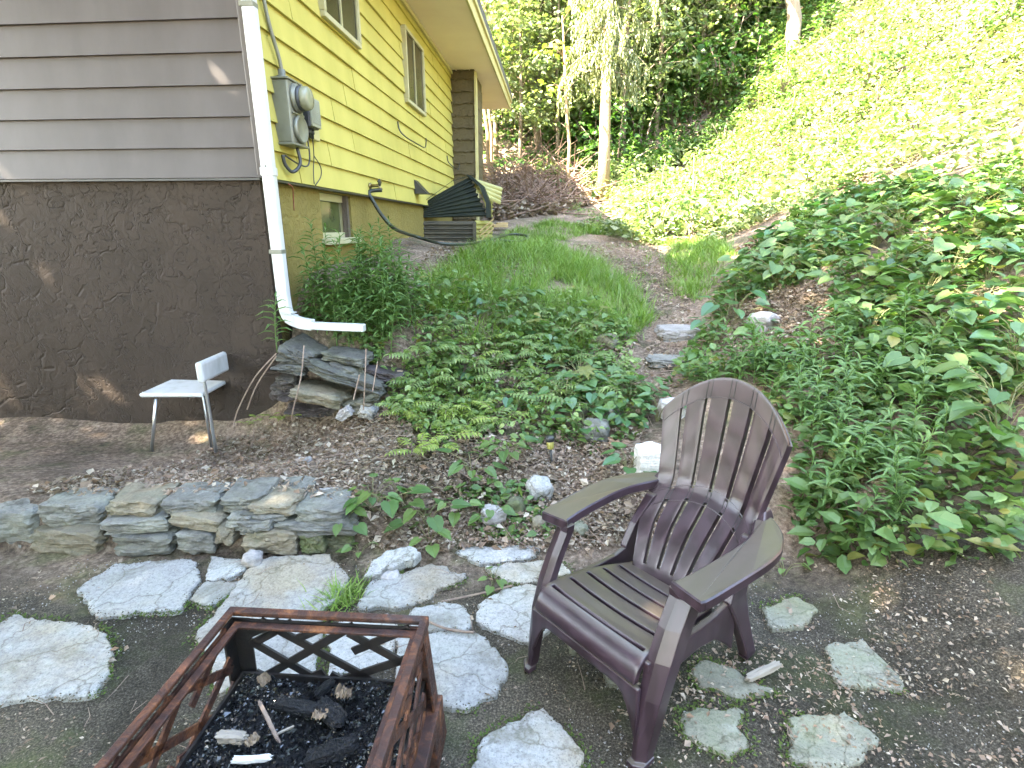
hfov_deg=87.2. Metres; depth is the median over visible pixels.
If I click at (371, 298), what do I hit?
leafy stem plant
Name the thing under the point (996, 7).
shrub
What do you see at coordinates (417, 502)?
broad leaved plant
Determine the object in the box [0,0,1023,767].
ground
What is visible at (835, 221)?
broad leaved plant
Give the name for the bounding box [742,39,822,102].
shrub
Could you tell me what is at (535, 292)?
broad leaved plant
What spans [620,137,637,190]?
leafy stem plant
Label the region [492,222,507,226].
board scrap
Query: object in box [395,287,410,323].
leafy stem plant
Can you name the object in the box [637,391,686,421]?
broad leaved plant
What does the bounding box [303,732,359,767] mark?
charred log
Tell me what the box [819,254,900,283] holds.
broad leaved plant
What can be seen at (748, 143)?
shrub
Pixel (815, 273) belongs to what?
broad leaved plant
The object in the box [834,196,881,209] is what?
broad leaved plant
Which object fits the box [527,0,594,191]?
slender tree
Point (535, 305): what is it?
broad leaved plant
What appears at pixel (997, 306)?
broad leaved plant
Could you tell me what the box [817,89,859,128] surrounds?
shrub
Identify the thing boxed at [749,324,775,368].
leafy stem plant
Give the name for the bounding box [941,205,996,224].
broad leaved plant
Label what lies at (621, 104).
shrub
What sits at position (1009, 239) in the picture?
broad leaved plant
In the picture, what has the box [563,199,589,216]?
shrub
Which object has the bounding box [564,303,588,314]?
broad leaved plant
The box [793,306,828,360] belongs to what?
leafy stem plant
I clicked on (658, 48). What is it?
shrub
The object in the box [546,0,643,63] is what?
sapling
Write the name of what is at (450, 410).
feather leaved plant
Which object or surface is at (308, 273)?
leafy stem plant
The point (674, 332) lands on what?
step stone
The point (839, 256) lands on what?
broad leaved plant
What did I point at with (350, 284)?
leafy stem plant
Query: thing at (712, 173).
leafy stem plant
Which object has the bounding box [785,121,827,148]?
shrub
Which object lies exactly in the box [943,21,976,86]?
leafy stem plant
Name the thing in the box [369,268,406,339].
leafy stem plant
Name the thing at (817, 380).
leafy stem plant
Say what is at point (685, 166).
shrub
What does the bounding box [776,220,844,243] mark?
broad leaved plant
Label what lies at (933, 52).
shrub
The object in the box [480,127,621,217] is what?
brush pile
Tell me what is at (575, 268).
grass
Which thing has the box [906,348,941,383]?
leafy stem plant
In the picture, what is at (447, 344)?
feather leaved plant
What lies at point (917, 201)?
broad leaved plant
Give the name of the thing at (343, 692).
dry leaf
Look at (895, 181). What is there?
broad leaved plant
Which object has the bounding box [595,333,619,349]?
rock
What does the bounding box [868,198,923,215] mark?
broad leaved plant
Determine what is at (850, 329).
leafy stem plant
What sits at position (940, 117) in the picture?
broad leaved plant
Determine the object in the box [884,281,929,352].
leafy stem plant
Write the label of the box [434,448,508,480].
broad leaved plant
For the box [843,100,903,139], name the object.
shrub
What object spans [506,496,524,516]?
rock
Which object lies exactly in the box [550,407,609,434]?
broad leaved plant
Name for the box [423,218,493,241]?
ribbed planter box
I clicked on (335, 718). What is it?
charred log
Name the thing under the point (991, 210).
broad leaved plant
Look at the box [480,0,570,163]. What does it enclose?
sapling
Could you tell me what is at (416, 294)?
leafy stem plant
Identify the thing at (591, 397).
broad leaved plant
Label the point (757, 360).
leafy stem plant
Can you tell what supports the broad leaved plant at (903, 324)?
on the ground at (44, 450)
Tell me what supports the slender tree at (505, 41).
on the ground at (44, 450)
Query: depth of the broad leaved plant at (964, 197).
4.44 m
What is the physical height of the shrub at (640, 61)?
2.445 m
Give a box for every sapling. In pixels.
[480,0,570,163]
[482,0,533,115]
[482,0,562,168]
[483,0,599,151]
[489,0,562,132]
[496,0,570,49]
[497,0,615,161]
[530,0,631,151]
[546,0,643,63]
[565,0,713,161]
[568,2,660,113]
[600,0,739,140]
[629,0,711,60]
[634,0,730,73]
[637,0,773,113]
[683,0,808,90]
[745,1,751,28]
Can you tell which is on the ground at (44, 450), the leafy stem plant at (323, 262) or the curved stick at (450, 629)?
the leafy stem plant at (323, 262)
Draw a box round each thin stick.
[257,699,280,742]
[277,725,293,734]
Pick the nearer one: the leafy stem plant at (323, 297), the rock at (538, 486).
the rock at (538, 486)
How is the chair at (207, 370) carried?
on the ground at (44, 450)
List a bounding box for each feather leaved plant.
[373,396,444,413]
[380,398,421,416]
[383,338,459,359]
[384,432,447,456]
[385,359,454,390]
[389,377,428,398]
[403,403,457,430]
[412,345,473,361]
[413,395,470,418]
[414,422,482,452]
[417,319,472,335]
[424,360,496,383]
[429,407,495,432]
[432,353,473,375]
[434,368,507,391]
[437,379,483,405]
[440,347,502,360]
[444,346,518,367]
[456,329,507,342]
[457,375,493,393]
[459,398,502,417]
[462,384,516,398]
[462,403,513,432]
[467,400,538,425]
[469,332,524,349]
[471,362,544,387]
[483,342,543,362]
[491,331,552,341]
[493,313,539,327]
[495,397,544,417]
[507,367,568,389]
[508,388,587,411]
[515,305,552,318]
[516,339,578,352]
[516,369,556,382]
[531,379,570,394]
[533,313,581,323]
[534,388,617,409]
[536,346,594,360]
[552,324,596,336]
[562,368,622,396]
[570,353,642,378]
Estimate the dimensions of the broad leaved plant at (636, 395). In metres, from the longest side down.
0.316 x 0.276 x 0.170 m
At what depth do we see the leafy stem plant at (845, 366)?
2.92 m
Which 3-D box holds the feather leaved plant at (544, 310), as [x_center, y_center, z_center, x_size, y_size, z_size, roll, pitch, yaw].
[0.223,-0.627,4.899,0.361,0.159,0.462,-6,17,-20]
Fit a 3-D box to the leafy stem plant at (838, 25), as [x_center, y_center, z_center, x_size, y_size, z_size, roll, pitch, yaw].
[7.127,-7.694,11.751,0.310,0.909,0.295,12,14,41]
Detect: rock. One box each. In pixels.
[241,549,262,568]
[380,569,399,579]
[480,504,506,527]
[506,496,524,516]
[525,475,553,500]
[531,515,546,530]
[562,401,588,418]
[574,521,588,536]
[582,418,609,444]
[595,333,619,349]
[604,409,620,422]
[746,311,780,331]
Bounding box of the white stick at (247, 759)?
[230,754,272,763]
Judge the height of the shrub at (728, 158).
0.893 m
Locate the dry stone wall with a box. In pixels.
[0,477,358,556]
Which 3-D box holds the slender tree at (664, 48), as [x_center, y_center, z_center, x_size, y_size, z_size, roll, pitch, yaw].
[3.942,-9.936,14.532,2.969,5.288,2.626,-10,19,-32]
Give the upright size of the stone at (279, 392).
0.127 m
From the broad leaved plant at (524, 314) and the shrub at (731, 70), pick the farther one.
the shrub at (731, 70)
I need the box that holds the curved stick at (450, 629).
[429,620,473,633]
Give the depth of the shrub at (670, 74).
14.85 m
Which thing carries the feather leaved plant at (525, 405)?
on the ground at (44, 450)
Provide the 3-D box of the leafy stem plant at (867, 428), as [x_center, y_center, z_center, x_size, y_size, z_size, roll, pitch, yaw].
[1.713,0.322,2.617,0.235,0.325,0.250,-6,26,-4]
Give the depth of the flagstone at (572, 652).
1.98 m
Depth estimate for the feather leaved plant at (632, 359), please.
4.13 m
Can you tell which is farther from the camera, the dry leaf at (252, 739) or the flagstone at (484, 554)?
the flagstone at (484, 554)
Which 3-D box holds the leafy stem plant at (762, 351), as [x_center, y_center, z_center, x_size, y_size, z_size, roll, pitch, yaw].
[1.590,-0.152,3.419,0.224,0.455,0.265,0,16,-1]
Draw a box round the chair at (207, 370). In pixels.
[140,352,228,452]
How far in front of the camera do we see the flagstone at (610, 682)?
1.84 m
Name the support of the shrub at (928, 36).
on the ground at (44, 450)
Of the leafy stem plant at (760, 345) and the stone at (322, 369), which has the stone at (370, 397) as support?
the stone at (322, 369)
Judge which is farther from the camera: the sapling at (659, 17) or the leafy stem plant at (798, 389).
the sapling at (659, 17)
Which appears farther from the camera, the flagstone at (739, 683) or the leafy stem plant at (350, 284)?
the leafy stem plant at (350, 284)
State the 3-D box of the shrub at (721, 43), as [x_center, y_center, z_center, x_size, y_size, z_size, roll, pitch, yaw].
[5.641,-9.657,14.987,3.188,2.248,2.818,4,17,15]
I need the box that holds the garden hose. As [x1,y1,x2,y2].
[368,188,528,245]
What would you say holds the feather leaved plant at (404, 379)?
on the ground at (44, 450)
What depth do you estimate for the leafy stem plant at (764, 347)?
3.62 m
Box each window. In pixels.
[318,0,361,49]
[319,192,344,237]
[400,24,426,116]
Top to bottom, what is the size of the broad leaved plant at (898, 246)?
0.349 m
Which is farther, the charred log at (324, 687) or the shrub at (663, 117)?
the shrub at (663, 117)
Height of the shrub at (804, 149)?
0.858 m
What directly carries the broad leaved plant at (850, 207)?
on the ground at (44, 450)
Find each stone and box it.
[269,379,303,401]
[270,362,308,375]
[275,333,327,365]
[275,373,307,384]
[281,475,315,495]
[283,401,337,417]
[288,380,352,408]
[294,456,312,467]
[306,358,387,394]
[318,487,338,490]
[320,346,375,367]
[329,361,364,375]
[335,404,353,420]
[342,394,381,414]
[357,387,387,402]
[357,405,378,419]
[362,364,412,389]
[633,441,660,472]
[645,354,688,367]
[654,324,700,341]
[657,397,685,419]
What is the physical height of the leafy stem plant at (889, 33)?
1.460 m
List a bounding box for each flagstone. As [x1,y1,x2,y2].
[0,614,114,707]
[77,559,201,620]
[190,581,237,608]
[195,554,349,696]
[205,556,246,581]
[327,613,397,675]
[357,564,466,612]
[363,546,421,582]
[394,631,508,713]
[409,602,472,633]
[455,545,539,566]
[471,708,583,767]
[476,584,550,645]
[485,560,570,585]
[565,643,576,655]
[603,674,637,688]
[680,707,748,760]
[691,660,773,701]
[762,596,817,632]
[787,711,878,767]
[824,639,903,692]
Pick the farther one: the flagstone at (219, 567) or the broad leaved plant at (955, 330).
the broad leaved plant at (955, 330)
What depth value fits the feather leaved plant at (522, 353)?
4.16 m
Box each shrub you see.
[482,105,515,131]
[490,33,530,119]
[507,94,574,134]
[512,78,579,144]
[526,18,621,112]
[541,92,625,160]
[550,57,650,129]
[560,97,677,172]
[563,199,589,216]
[567,33,684,79]
[586,83,670,138]
[596,75,699,152]
[621,19,698,112]
[622,178,708,237]
[630,153,675,209]
[631,157,674,178]
[637,22,690,76]
[638,11,759,98]
[640,79,705,123]
[640,150,722,224]
[643,72,700,117]
[643,128,697,160]
[654,77,696,116]
[656,0,767,73]
[656,190,734,244]
[657,173,690,202]
[662,170,734,202]
[663,3,772,100]
[663,166,692,187]
[667,53,730,103]
[667,185,724,222]
[668,152,704,176]
[669,149,722,186]
[671,2,742,46]
[677,87,721,121]
[681,53,730,113]
[694,108,738,149]
[695,67,725,98]
[698,148,751,191]
[699,20,784,92]
[699,32,761,90]
[700,117,726,146]
[704,135,723,156]
[705,127,741,147]
[705,130,751,163]
[713,172,762,196]
[717,166,788,220]
[719,137,761,165]
[731,97,770,127]
[732,115,797,155]
[740,59,817,103]
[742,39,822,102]
[743,95,787,132]
[748,154,794,188]
[751,0,785,11]
[766,95,809,134]
[768,78,813,114]
[768,87,835,135]
[772,137,808,169]
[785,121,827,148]
[791,116,864,168]
[800,147,832,179]
[802,124,892,181]
[807,28,863,78]
[814,33,905,93]
[816,148,849,171]
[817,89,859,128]
[825,119,864,148]
[837,8,873,41]
[838,58,927,125]
[843,37,879,66]
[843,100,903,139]
[853,4,919,52]
[854,67,918,117]
[863,68,974,150]
[874,13,897,35]
[887,24,929,62]
[910,10,992,73]
[920,27,948,45]
[954,59,1020,99]
[956,0,1023,41]
[968,0,1023,27]
[970,22,1023,63]
[971,76,1023,149]
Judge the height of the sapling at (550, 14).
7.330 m
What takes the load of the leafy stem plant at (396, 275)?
on the ground at (44, 450)
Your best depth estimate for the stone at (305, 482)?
2.78 m
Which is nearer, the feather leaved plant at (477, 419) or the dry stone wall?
the dry stone wall
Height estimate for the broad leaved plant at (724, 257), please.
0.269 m
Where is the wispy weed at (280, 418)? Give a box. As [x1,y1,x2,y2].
[269,415,287,420]
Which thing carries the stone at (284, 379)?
on the stone at (279, 392)
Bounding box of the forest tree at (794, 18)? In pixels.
[784,0,802,60]
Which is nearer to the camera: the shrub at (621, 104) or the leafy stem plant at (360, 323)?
the leafy stem plant at (360, 323)
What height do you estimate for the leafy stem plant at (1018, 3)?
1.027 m
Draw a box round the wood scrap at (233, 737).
[214,729,248,744]
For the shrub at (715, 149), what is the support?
on the ground at (44, 450)
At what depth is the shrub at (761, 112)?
11.46 m
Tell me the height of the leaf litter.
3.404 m
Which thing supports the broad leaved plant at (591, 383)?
on the ground at (44, 450)
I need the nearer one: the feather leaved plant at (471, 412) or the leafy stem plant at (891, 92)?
the feather leaved plant at (471, 412)
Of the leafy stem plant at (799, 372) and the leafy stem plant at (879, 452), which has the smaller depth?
the leafy stem plant at (879, 452)
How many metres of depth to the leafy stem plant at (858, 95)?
9.38 m
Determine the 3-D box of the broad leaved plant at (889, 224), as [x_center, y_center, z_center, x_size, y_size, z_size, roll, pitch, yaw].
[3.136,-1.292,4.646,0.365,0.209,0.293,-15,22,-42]
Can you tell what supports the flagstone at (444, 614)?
on the ground at (44, 450)
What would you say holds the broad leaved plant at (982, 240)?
on the ground at (44, 450)
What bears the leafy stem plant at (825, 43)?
on the ground at (44, 450)
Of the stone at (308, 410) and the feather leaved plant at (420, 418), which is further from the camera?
the stone at (308, 410)
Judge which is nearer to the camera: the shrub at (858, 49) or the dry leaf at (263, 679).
the dry leaf at (263, 679)
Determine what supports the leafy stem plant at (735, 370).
on the ground at (44, 450)
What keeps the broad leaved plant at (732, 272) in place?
on the ground at (44, 450)
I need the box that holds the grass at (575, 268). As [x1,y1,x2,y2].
[296,218,746,621]
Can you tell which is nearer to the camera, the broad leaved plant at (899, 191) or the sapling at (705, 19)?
the broad leaved plant at (899, 191)
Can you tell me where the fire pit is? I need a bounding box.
[94,606,446,767]
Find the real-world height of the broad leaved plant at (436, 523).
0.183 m
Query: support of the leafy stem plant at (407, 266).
on the ground at (44, 450)
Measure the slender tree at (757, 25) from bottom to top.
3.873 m
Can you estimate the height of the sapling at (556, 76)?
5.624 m
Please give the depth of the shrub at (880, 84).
9.02 m
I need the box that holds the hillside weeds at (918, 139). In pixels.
[576,0,1023,244]
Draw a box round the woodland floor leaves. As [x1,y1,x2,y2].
[482,0,840,193]
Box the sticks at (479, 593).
[232,345,511,601]
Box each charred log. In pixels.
[272,696,317,716]
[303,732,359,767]
[313,678,334,698]
[314,695,347,731]
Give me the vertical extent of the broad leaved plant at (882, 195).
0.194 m
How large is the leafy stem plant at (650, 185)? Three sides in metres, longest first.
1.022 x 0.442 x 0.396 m
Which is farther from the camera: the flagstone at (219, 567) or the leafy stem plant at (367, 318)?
the leafy stem plant at (367, 318)
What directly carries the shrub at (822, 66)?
on the ground at (44, 450)
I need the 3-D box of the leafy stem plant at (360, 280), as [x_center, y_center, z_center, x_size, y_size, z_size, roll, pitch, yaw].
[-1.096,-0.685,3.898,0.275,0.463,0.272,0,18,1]
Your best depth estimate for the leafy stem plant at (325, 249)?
3.77 m
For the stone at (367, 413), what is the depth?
3.51 m
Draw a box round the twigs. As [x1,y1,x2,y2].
[22,240,847,755]
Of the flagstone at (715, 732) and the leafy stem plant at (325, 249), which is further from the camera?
the leafy stem plant at (325, 249)
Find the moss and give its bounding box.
[0,561,908,767]
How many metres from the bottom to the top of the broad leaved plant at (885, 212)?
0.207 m
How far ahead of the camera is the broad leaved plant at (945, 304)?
3.36 m
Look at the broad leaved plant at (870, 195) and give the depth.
5.53 m
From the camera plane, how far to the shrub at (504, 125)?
15.75 m
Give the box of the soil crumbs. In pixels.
[0,546,913,767]
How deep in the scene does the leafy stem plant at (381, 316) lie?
3.83 m
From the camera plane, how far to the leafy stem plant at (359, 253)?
3.92 m
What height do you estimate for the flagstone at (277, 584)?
0.049 m
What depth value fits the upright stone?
2.91 m
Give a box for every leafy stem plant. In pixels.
[257,291,294,352]
[286,241,331,332]
[291,276,323,317]
[292,217,330,305]
[292,276,317,317]
[294,267,339,321]
[302,266,340,333]
[304,276,330,316]
[305,223,341,306]
[310,278,336,321]
[312,250,335,302]
[314,228,358,331]
[317,250,353,345]
[319,277,342,311]
[322,272,363,346]
[329,238,367,307]
[332,305,361,345]
[336,255,368,312]
[338,276,365,322]
[341,257,376,308]
[341,264,366,306]
[341,290,374,335]
[342,257,372,317]
[344,238,372,287]
[345,238,377,283]
[345,285,378,343]
[346,229,375,286]
[347,231,372,287]
[347,303,374,343]
[348,228,369,260]
[351,232,386,284]
[352,224,367,261]
[354,223,392,286]
[355,300,385,341]
[356,267,381,325]
[362,236,399,288]
[363,236,393,307]
[364,269,388,329]
[364,275,401,343]
[366,246,407,330]
[367,217,390,255]
[367,253,404,306]
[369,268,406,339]
[370,280,396,339]
[371,242,393,280]
[371,292,392,344]
[375,286,396,333]
[376,270,409,322]
[377,274,409,320]
[378,290,408,352]
[379,254,415,304]
[380,251,409,322]
[380,288,415,333]
[382,216,398,259]
[383,238,413,313]
[390,255,419,300]
[391,260,414,326]
[392,235,416,285]
[394,261,416,327]
[395,258,426,335]
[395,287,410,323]
[402,258,431,321]
[406,269,427,325]
[617,158,643,221]
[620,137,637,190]
[644,166,660,202]
[656,155,678,220]
[658,150,671,177]
[679,160,703,189]
[681,127,693,160]
[688,346,717,381]
[689,345,719,381]
[698,119,710,155]
[702,174,733,230]
[704,153,721,191]
[711,164,725,198]
[713,347,738,376]
[714,318,746,377]
[715,334,746,371]
[722,354,755,378]
[724,359,746,378]
[725,342,743,377]
[729,337,761,381]
[730,337,750,358]
[731,316,776,382]
[735,95,747,143]
[739,312,772,369]
[743,125,763,188]
[743,325,781,384]
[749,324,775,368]
[756,335,776,371]
[756,342,777,373]
[758,141,772,181]
[758,371,789,407]
[760,356,796,392]
[763,44,793,101]
[768,134,791,187]
[768,324,794,367]
[768,352,793,386]
[770,85,784,119]
[770,103,793,172]
[777,102,796,138]
[780,334,811,385]
[781,341,823,381]
[781,446,831,509]
[783,362,815,405]
[784,362,814,417]
[785,360,816,412]
[786,372,816,423]
[787,324,815,358]
[788,342,813,370]
[789,388,823,426]
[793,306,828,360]
[793,400,830,465]
[794,58,814,92]
[797,386,832,432]
[799,59,830,118]
[799,344,823,375]
[800,449,858,520]
[803,357,834,399]
[803,375,839,416]
[804,357,827,385]
[805,350,821,377]
[806,11,826,48]
[806,465,847,518]
[808,294,857,362]
[809,435,870,484]
[810,422,866,468]
[812,349,878,420]
[816,395,862,455]
[817,403,859,442]
[821,28,830,56]
[823,344,873,412]
[826,301,864,349]
[826,322,857,377]
[829,425,879,491]
[830,423,886,468]
[831,14,851,64]
[831,385,865,423]
[832,11,843,42]
[832,303,862,342]
[833,51,841,86]
[836,338,873,370]
[837,330,860,358]
[839,485,891,547]
[840,446,878,482]
[842,304,867,338]
[842,357,870,393]
[850,74,868,118]
[855,355,905,406]
[856,360,891,406]
[859,355,894,396]
[859,429,901,476]
[861,309,908,374]
[862,0,876,29]
[866,443,925,524]
[870,478,934,542]
[871,396,914,456]
[872,432,921,501]
[873,455,919,524]
[874,340,904,378]
[874,354,898,382]
[875,76,900,122]
[876,1,903,88]
[876,483,914,526]
[878,286,926,346]
[882,430,949,487]
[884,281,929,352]
[885,324,920,373]
[892,387,937,446]
[897,28,925,97]
[898,353,942,421]
[898,405,932,451]
[899,320,928,360]
[902,352,941,400]
[903,416,956,477]
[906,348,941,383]
[911,342,936,371]
[912,381,935,419]
[918,307,968,362]
[919,329,949,376]
[920,401,973,458]
[921,50,947,120]
[921,362,986,434]
[922,0,937,28]
[926,332,968,379]
[933,376,973,416]
[933,378,951,408]
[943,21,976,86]
[1001,0,1023,24]
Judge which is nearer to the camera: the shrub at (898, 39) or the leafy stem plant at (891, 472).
the leafy stem plant at (891, 472)
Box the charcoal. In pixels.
[185,673,416,767]
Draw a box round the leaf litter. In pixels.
[27,159,836,556]
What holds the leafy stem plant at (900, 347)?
on the ground at (44, 450)
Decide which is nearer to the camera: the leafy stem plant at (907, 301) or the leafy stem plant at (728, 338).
the leafy stem plant at (907, 301)
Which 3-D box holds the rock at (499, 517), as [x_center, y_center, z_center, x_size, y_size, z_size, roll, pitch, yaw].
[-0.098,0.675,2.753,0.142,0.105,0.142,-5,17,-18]
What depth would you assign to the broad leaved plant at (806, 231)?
4.81 m
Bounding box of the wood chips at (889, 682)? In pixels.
[1,458,1023,767]
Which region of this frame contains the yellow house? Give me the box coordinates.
[0,0,513,422]
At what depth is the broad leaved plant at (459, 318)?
4.17 m
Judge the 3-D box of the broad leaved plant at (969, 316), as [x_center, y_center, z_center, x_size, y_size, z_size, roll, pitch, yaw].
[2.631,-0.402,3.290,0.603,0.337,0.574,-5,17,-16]
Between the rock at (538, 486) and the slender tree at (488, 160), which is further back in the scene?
the slender tree at (488, 160)
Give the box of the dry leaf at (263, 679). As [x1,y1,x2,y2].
[256,672,270,686]
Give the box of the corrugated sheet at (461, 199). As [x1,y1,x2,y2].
[423,175,491,217]
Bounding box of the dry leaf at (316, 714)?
[311,708,328,719]
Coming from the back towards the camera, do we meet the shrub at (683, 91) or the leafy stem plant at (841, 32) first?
the shrub at (683, 91)
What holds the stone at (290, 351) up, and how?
on the stone at (322, 369)
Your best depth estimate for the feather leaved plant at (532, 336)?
4.33 m
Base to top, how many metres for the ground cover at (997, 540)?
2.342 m
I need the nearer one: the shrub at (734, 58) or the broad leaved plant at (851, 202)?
the broad leaved plant at (851, 202)
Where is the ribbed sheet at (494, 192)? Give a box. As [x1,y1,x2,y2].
[473,179,502,216]
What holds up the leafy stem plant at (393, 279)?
on the ground at (44, 450)
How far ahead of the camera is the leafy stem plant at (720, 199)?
8.27 m
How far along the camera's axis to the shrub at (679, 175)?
11.59 m
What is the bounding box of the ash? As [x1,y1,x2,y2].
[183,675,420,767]
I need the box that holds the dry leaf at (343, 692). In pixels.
[334,683,351,699]
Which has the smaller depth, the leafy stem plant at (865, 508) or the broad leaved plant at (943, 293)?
the leafy stem plant at (865, 508)
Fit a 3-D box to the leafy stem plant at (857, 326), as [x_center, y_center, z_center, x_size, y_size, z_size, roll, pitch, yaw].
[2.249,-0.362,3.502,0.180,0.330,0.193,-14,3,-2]
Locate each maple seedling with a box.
[416,277,471,293]
[521,343,573,369]
[523,318,605,338]
[546,349,623,382]
[567,306,614,329]
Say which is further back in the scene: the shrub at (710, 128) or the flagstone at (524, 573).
the shrub at (710, 128)
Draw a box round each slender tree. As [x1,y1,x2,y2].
[481,0,509,181]
[482,29,516,181]
[484,0,519,179]
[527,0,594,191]
[534,0,539,144]
[550,0,555,131]
[660,2,666,113]
[753,0,759,35]
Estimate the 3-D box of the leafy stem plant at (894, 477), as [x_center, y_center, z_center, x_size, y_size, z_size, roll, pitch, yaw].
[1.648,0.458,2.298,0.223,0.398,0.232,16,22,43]
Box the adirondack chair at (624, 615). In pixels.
[524,377,792,767]
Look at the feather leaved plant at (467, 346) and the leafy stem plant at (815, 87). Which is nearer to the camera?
the feather leaved plant at (467, 346)
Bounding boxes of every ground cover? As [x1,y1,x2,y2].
[298,241,650,545]
[663,138,1023,573]
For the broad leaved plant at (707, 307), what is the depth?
4.43 m
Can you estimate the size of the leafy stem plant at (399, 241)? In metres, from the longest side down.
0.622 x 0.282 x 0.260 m
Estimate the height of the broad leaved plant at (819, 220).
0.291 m
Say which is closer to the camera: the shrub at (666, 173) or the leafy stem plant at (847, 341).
the leafy stem plant at (847, 341)
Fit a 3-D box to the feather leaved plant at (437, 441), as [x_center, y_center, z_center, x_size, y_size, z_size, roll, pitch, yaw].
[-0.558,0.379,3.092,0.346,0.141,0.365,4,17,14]
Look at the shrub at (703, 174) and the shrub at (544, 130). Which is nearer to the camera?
the shrub at (703, 174)
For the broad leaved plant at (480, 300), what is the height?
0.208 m
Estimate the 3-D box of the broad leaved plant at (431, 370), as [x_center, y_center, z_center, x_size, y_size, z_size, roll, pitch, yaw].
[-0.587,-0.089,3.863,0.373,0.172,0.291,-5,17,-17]
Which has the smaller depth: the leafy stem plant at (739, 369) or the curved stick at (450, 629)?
the curved stick at (450, 629)
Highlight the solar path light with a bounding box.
[545,435,554,462]
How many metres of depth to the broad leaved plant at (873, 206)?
4.51 m
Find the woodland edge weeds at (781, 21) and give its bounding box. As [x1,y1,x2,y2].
[530,0,856,182]
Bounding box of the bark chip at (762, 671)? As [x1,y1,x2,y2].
[744,660,781,681]
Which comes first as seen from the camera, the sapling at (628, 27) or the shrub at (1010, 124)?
the shrub at (1010, 124)
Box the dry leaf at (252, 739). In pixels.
[244,732,259,746]
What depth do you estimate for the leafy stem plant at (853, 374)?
3.05 m
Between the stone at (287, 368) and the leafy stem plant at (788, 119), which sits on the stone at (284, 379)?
the stone at (287, 368)
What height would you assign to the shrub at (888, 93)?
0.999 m
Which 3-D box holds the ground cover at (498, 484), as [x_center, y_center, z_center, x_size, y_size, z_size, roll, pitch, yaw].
[0.081,-0.536,4.832,2.523,1.330,4.835,5,17,17]
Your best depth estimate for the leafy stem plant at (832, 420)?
2.83 m
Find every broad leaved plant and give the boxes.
[332,501,368,536]
[336,541,378,556]
[343,473,402,514]
[353,485,431,518]
[376,477,429,507]
[384,498,471,533]
[405,358,452,375]
[409,512,451,557]
[422,307,469,333]
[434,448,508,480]
[437,482,481,526]
[451,367,488,384]
[466,294,506,311]
[466,305,503,320]
[468,496,515,524]
[472,435,538,465]
[477,564,507,595]
[486,309,520,326]
[492,389,540,415]
[494,290,529,303]
[504,306,528,316]
[509,297,540,320]
[513,287,545,307]
[520,328,561,348]
[537,374,591,411]
[546,357,602,382]
[547,305,571,321]
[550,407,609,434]
[562,371,607,393]
[562,390,609,416]
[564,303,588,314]
[572,387,628,406]
[576,334,612,351]
[585,400,626,419]
[590,319,631,334]
[594,397,651,417]
[597,406,648,428]
[601,442,656,473]
[604,387,652,415]
[607,373,657,401]
[614,396,655,419]
[616,375,668,402]
[625,391,671,411]
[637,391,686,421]
[689,317,755,344]
[698,296,778,335]
[710,267,748,281]
[711,287,769,320]
[713,283,736,293]
[717,254,772,278]
[717,267,780,293]
[735,252,812,285]
[737,239,795,264]
[751,230,792,247]
[753,224,778,234]
[758,249,796,262]
[759,218,802,233]
[759,234,837,263]
[763,257,802,264]
[774,217,837,240]
[774,259,803,268]
[775,231,805,246]
[775,232,819,247]
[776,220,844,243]
[776,557,811,575]
[786,265,809,279]
[789,225,870,248]
[793,232,876,265]
[796,208,840,224]
[799,232,872,253]
[802,197,846,213]
[804,270,887,300]
[808,183,873,202]
[813,208,874,223]
[814,229,859,244]
[814,231,871,255]
[816,204,863,225]
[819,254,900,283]
[821,249,860,260]
[821,299,919,328]
[823,219,860,236]
[828,198,909,224]
[831,224,876,239]
[833,174,903,207]
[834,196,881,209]
[834,202,881,221]
[836,290,908,317]
[837,174,888,189]
[837,191,858,198]
[841,253,901,276]
[843,234,966,275]
[846,207,894,224]
[847,219,915,246]
[849,185,894,201]
[849,201,956,237]
[857,222,893,242]
[860,288,923,310]
[860,326,964,356]
[862,218,890,229]
[863,182,910,194]
[863,319,918,342]
[868,162,944,185]
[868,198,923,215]
[868,209,902,220]
[869,210,896,222]
[872,189,896,201]
[876,260,989,299]
[876,294,1023,336]
[878,180,938,202]
[878,187,930,199]
[878,341,1000,378]
[888,225,924,241]
[889,266,935,274]
[892,234,1023,274]
[893,174,927,185]
[901,186,1001,214]
[906,163,960,182]
[908,190,930,211]
[913,174,999,190]
[916,287,1008,308]
[916,383,1023,445]
[921,190,981,211]
[923,233,993,262]
[924,306,951,324]
[926,349,1023,418]
[928,277,1023,314]
[930,177,1023,223]
[930,242,1023,278]
[931,211,998,239]
[933,113,1000,135]
[937,206,1014,236]
[937,281,1023,325]
[940,193,989,210]
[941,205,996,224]
[943,177,992,198]
[947,189,996,209]
[947,386,1012,422]
[951,281,1023,310]
[963,178,1006,187]
[964,184,1022,205]
[967,356,1022,381]
[968,128,1014,148]
[969,314,1023,353]
[970,238,1023,271]
[974,203,1023,219]
[974,247,1021,264]
[975,347,1023,382]
[980,208,1023,219]
[983,202,1023,218]
[984,198,1023,209]
[984,210,1019,235]
[985,128,1023,148]
[994,232,1023,252]
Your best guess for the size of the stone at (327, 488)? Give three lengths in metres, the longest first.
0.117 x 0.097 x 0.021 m
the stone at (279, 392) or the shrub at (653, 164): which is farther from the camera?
the shrub at (653, 164)

